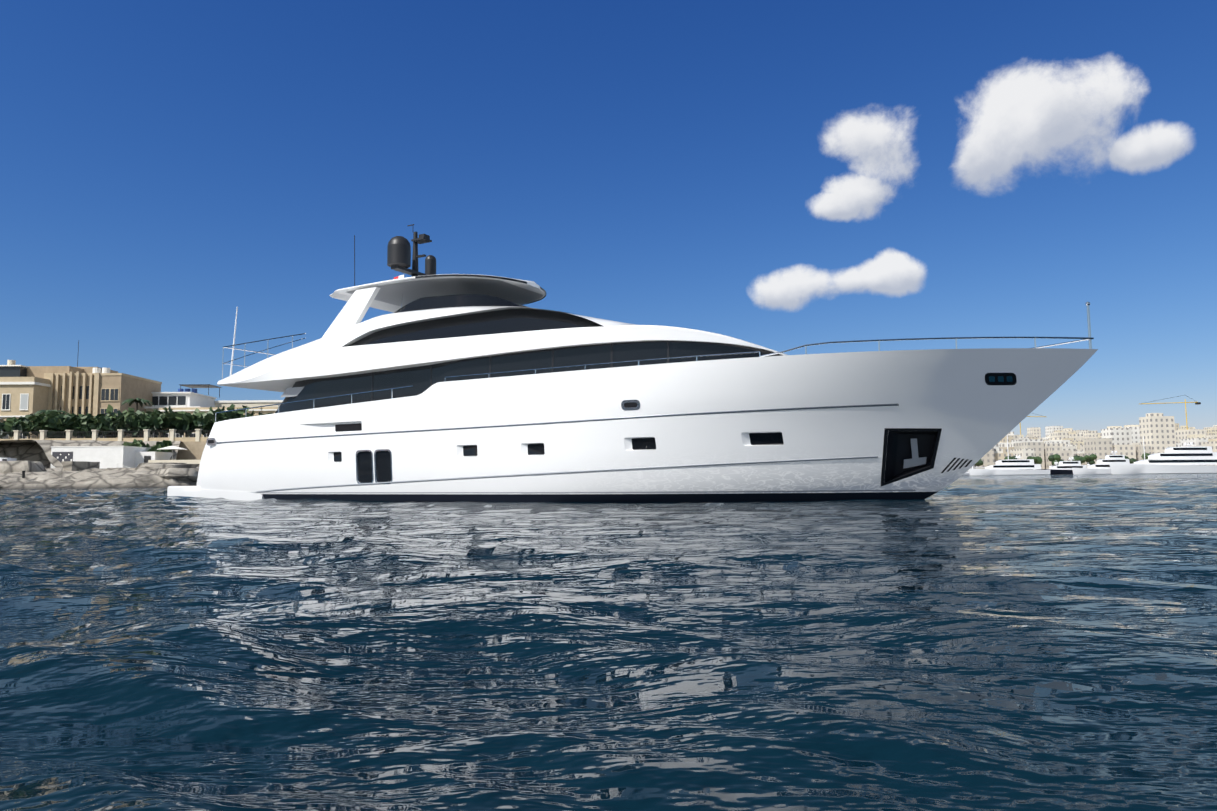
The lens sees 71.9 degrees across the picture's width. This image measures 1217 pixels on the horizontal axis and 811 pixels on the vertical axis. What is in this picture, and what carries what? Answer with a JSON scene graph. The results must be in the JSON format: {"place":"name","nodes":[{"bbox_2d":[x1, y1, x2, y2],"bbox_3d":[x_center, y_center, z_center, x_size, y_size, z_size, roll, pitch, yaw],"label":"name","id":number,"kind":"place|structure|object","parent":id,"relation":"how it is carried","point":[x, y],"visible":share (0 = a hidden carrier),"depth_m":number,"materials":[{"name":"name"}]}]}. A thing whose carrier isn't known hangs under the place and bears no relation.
{"place":"outdoors","nodes":[
{"label":"outdoors","id":0,"kind":"place"},
{"bbox_2d":[0,440,199,488],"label":"shore terrain","id":1,"kind":"structure","parent":0,"point":[41,474],"depth_m":107.85,"materials":[{"name":"stone"}]},
{"bbox_2d":[0,398,272,453],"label":"waterfront trees","id":2,"kind":"object","parent":1,"relation":"on","point":[60,423],"visible":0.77,"depth_m":145.18,"materials":[{"name":"plant"}]},
{"bbox_2d":[0,340,282,477],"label":"waterfront buildings","id":3,"kind":"structure","parent":1,"relation":"on","point":[29,390],"depth_m":166.59,"materials":[{"name":"stone"}]},
{"bbox_2d":[0,473,1216,810],"bbox_3d":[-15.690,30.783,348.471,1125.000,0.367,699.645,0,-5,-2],"label":"sea water","id":4,"kind":"structure","parent":0,"point":[916,673],"depth_m":3.22,"materials":[{"name":"blue liquid"}]},
{"bbox_2d":[167,224,1097,502],"bbox_3d":[-1.779,-1.420,27.001,30.294,10.858,7.038,-3,-6,28],"label":"motor yacht","id":5,"kind":"object","parent":4,"relation":"on","point":[433,386],"visible":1,"depth_m":22.57,"materials":[{"name":"white plastic"}]},
{"bbox_2d":[969,455,1049,474],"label":"moored yacht","id":6,"kind":"object","parent":4,"relation":"on","point":[1017,466],"visible":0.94,"depth_m":413.70,"materials":[{"name":"white plastic"}]},
{"bbox_2d":[1037,457,1086,474],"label":"yacht","id":7,"kind":"object","parent":4,"relation":"on","point":[1063,467],"visible":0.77,"depth_m":431.02,"materials":[{"name":"white plastic"}]},
{"bbox_2d":[1072,451,1129,473],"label":"moored yacht","id":8,"kind":"object","parent":4,"relation":"on","point":[1101,466],"visible":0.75,"depth_m":405.99,"materials":[{"name":"white plastic"}]},
{"bbox_2d":[1109,442,1216,473],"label":"moored yacht","id":9,"kind":"object","parent":4,"relation":"on","point":[1187,459],"visible":0.96,"depth_m":374.31,"materials":[{"name":"white plastic"}]},
{"bbox_2d":[0,0,1216,437],"label":"sky","id":10,"kind":"structure","parent":0,"point":[778,175],"materials":[{"name":"blue"}]},
{"bbox_2d":[971,395,1216,469],"bbox_3d":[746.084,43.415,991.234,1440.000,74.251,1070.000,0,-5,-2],"label":"city buildings","id":11,"kind":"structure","parent":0,"point":[1160,432],"depth_m":485.60,"materials":[{"name":"concrete"}]}
]}

